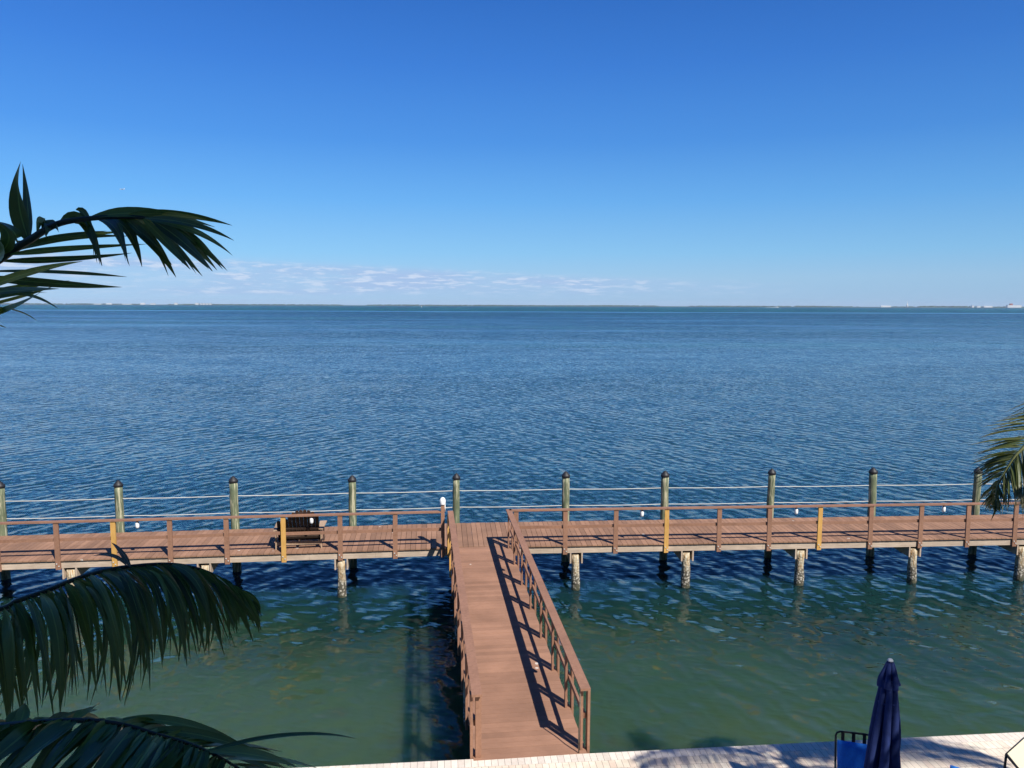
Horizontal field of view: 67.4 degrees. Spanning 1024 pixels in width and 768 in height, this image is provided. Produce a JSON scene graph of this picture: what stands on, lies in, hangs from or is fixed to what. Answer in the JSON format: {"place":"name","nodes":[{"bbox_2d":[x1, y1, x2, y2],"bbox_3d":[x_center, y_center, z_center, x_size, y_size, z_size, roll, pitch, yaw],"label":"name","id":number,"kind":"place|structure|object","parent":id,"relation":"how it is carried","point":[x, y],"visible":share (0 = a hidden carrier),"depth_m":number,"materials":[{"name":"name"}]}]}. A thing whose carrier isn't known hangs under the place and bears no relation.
{"place":"outdoors","nodes":[
{"label":"outdoors","id":0,"kind":"place"},
{"bbox_2d":[0,304,1023,767],"bbox_3d":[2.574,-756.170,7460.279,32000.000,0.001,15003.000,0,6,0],"label":"water","id":1,"kind":"structure","parent":0,"point":[176,410],"depth_m":35.81,"materials":[{"name":"blue liquid"}]},
{"bbox_2d":[0,481,10,579],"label":"tall piling","id":2,"kind":"object","parent":1,"relation":"in","point":[5,574],"visible":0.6,"depth_m":22.62,"materials":[{"name":"beige wood"}]},
{"bbox_2d":[5,484,970,501],"bbox_3d":[0.202,3.370,24.103,37.340,0.043,0.429,0,6,-5],"label":"rope","id":3,"kind":"object","parent":2,"relation":"attached to","point":[485,490],"visible":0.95,"depth_m":24.19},
{"bbox_2d":[0,502,1023,571],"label":"boardwalk","id":4,"kind":"structure","parent":2,"relation":"on","point":[226,545],"depth_m":22.22,"materials":[{"name":"brown wood"}]},
{"bbox_2d":[273,510,326,549],"bbox_3d":[-6.002,3.997,21.719,1.420,1.179,1.096,-1,6,-8],"label":"garden settee","id":5,"kind":"object","parent":4,"relation":"on","point":[298,524],"visible":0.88,"depth_m":21.43,"materials":[{"name":"brown wood"}]},
{"bbox_2d":[440,497,445,511],"bbox_3d":[-1.942,3.373,21.510,0.168,0.410,0.168,0,6,0],"label":"post lamp","id":6,"kind":"object","parent":4,"relation":"attached to","point":[442,501],"visible":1,"depth_m":21.44,"materials":[{"name":"white glass"}]},
{"bbox_2d":[447,509,590,761],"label":"walkway","id":7,"kind":"structure","parent":4,"relation":"attached to","point":[517,705],"depth_m":14.29,"materials":[{"name":"brown wood"}]},
{"bbox_2d":[62,567,90,597],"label":"short piling","id":8,"kind":"object","parent":1,"relation":"in","point":[68,573],"visible":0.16,"depth_m":20.66,"materials":[{"name":"beige wood"}]},
{"bbox_2d":[113,480,126,570],"bbox_3d":[-11.787,5.547,23.233,0.271,5.375,0.267,2,6,15],"label":"tall piling","id":9,"kind":"object","parent":1,"relation":"in","point":[118,498],"visible":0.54,"depth_m":22.95,"materials":[{"name":"beige wood"}]},
{"bbox_2d":[197,563,218,586],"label":"short piling","id":10,"kind":"object","parent":1,"relation":"in","point":[210,567],"visible":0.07,"depth_m":21.06,"materials":[{"name":"beige wood"}]},
{"bbox_2d":[228,476,241,571],"bbox_3d":[-8.458,5.467,23.599,0.284,5.375,0.280,3,7,29],"label":"tall piling","id":11,"kind":"object","parent":1,"relation":"in","point":[234,504],"visible":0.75,"depth_m":23.33,"materials":[{"name":"beige wood"}]},
{"bbox_2d":[7,499,1013,518],"bbox_3d":[0.200,3.898,24.157,37.340,0.043,0.429,0,6,-5],"label":"rope","id":12,"kind":"object","parent":11,"relation":"attached to","point":[477,507],"visible":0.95,"depth_m":24.21,"materials":[{"name":"white fabric"}]},
{"bbox_2d":[334,559,350,597],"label":"short piling","id":13,"kind":"object","parent":1,"relation":"in","point":[341,589],"visible":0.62,"depth_m":21.43,"materials":[{"name":"beige wood"}]},
{"bbox_2d":[348,475,356,567],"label":"tall piling","id":14,"kind":"object","parent":1,"relation":"in","point":[352,479],"visible":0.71,"depth_m":23.74,"materials":[{"name":"beige wood"}]},
{"bbox_2d":[452,473,459,522],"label":"tall piling","id":15,"kind":"object","parent":1,"relation":"in","point":[456,493],"visible":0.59,"depth_m":24.07,"materials":[{"name":"beige wood"}]},
{"bbox_2d":[455,618,456,641],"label":"walkway piling","id":16,"kind":"object","parent":1,"relation":"in","point":[456,631],"visible":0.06,"depth_m":18.68,"materials":[{"name":"black wood"}]},
{"bbox_2d":[463,679,468,726],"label":"walkway piling","id":17,"kind":"object","parent":1,"relation":"in","point":[464,705],"visible":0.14,"depth_m":14.94,"materials":[{"name":"black wood"}]},
{"bbox_2d":[561,471,569,561],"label":"tall piling","id":18,"kind":"object","parent":1,"relation":"in","point":[565,488],"visible":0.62,"depth_m":24.33,"materials":[{"name":"beige wood"}]},
{"bbox_2d":[567,553,582,590],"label":"short piling","id":19,"kind":"object","parent":1,"relation":"in","point":[573,558],"visible":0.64,"depth_m":22.05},
{"bbox_2d":[303,732,1023,767],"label":"seawall","id":20,"kind":"object","parent":1,"relation":"in","point":[722,750],"visible":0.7,"depth_m":11.73,"materials":[{"name":"concrete"}]},
{"bbox_2d":[659,470,669,559],"bbox_3d":[4.891,5.440,24.819,0.280,5.375,0.276,1,6,11],"label":"tall piling","id":21,"kind":"object","parent":1,"relation":"in","point":[665,475],"visible":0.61,"depth_m":24.54,"materials":[{"name":"beige wood"}]},
{"bbox_2d":[673,551,693,587],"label":"short piling","id":22,"kind":"object","parent":1,"relation":"in","point":[684,557],"visible":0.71,"depth_m":22.26,"materials":[{"name":"beige wood"}]},
{"bbox_2d":[764,468,775,557],"bbox_3d":[8.353,5.391,25.044,0.253,5.375,0.257,2,6,14],"label":"tall piling","id":23,"kind":"object","parent":1,"relation":"in","point":[771,489],"visible":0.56,"depth_m":24.77,"materials":[{"name":"beige wood"}]},
{"bbox_2d":[783,549,807,585],"bbox_3d":[8.370,6.487,23.770,0.370,3.606,2.445,0,6,-4],"label":"short piling","id":24,"kind":"object","parent":1,"relation":"in","point":[798,555],"visible":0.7,"depth_m":22.48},
{"bbox_2d":[866,467,877,556],"bbox_3d":[11.789,5.385,25.272,0.279,5.375,0.275,0,6,2],"label":"tall piling","id":25,"kind":"object","parent":1,"relation":"in","point":[872,487],"visible":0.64,"depth_m":25.00,"materials":[{"name":"beige wood"}]},
{"bbox_2d":[893,547,920,583],"bbox_3d":[11.810,6.476,23.998,0.370,3.606,2.444,0,6,-4],"label":"short piling","id":26,"kind":"object","parent":1,"relation":"in","point":[912,553],"visible":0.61,"depth_m":22.72,"materials":[{"name":"beige wood"}]},
{"bbox_2d":[968,467,982,553],"bbox_3d":[15.302,5.398,25.506,0.269,5.375,0.265,6,8,44],"label":"tall piling","id":27,"kind":"object","parent":1,"relation":"in","point":[976,494],"visible":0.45,"depth_m":25.25,"materials":[{"name":"beige wood"}]},
{"bbox_2d":[997,545,1023,580],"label":"short piling","id":28,"kind":"object","parent":1,"relation":"in","point":[1018,551],"visible":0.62,"depth_m":22.93,"materials":[{"name":"beige wood"}]},
{"bbox_2d":[0,0,1023,306],"label":"sky","id":29,"kind":"structure","parent":0,"point":[860,153],"materials":[{"name":"blue"}]},
{"bbox_2d":[21,304,1005,307],"bbox_3d":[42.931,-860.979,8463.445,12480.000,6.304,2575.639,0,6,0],"label":"shore","id":30,"kind":"structure","parent":0,"point":[424,305],"depth_m":7370.79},
{"bbox_2d":[1,303,1023,307],"bbox_3d":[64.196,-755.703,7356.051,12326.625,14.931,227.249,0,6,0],"label":"shore trees","id":31,"kind":"object","parent":30,"relation":"on","point":[520,305],"visible":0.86,"depth_m":7293.27,"materials":[{"name":"plant"}]},
{"bbox_2d":[1006,304,1021,307],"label":"shore building","id":32,"kind":"structure","parent":30,"relation":"on","point":[1012,306],"depth_m":7210.76,"materials":[{"name":"white"}]},
{"bbox_2d":[467,740,1019,767],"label":"patio","id":33,"kind":"structure","parent":0,"point":[987,754],"depth_m":11.57,"materials":[{"name":"white concrete"}]},
{"bbox_2d":[0,162,355,767],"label":"palm tree","id":34,"kind":"object","parent":33,"relation":"on","point":[146,741],"visible":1,"depth_m":2.17,"materials":[{"name":"green plant"}]},
{"bbox_2d":[834,730,867,767],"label":"patio chair","id":35,"kind":"object","parent":33,"relation":"on","point":[848,754],"visible":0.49,"depth_m":10.33,"materials":[{"name":"blue metal"}]},
{"bbox_2d":[864,658,900,767],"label":"closed umbrella","id":36,"kind":"object","parent":33,"relation":"on","point":[883,744],"visible":1,"depth_m":9.42,"materials":[{"name":"blue fabric"}]},
{"bbox_2d":[968,403,1023,519],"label":"coconut palm","id":37,"kind":"object","parent":33,"relation":"on","point":[1015,476],"visible":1,"depth_m":8.05,"materials":[{"name":"green plant"}]},
{"bbox_2d":[1003,737,1023,767],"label":"chaise lounge","id":38,"kind":"object","parent":33,"relation":"on","point":[1014,754],"visible":1,"depth_m":10.31,"materials":[{"name":"white metal"}]}
]}

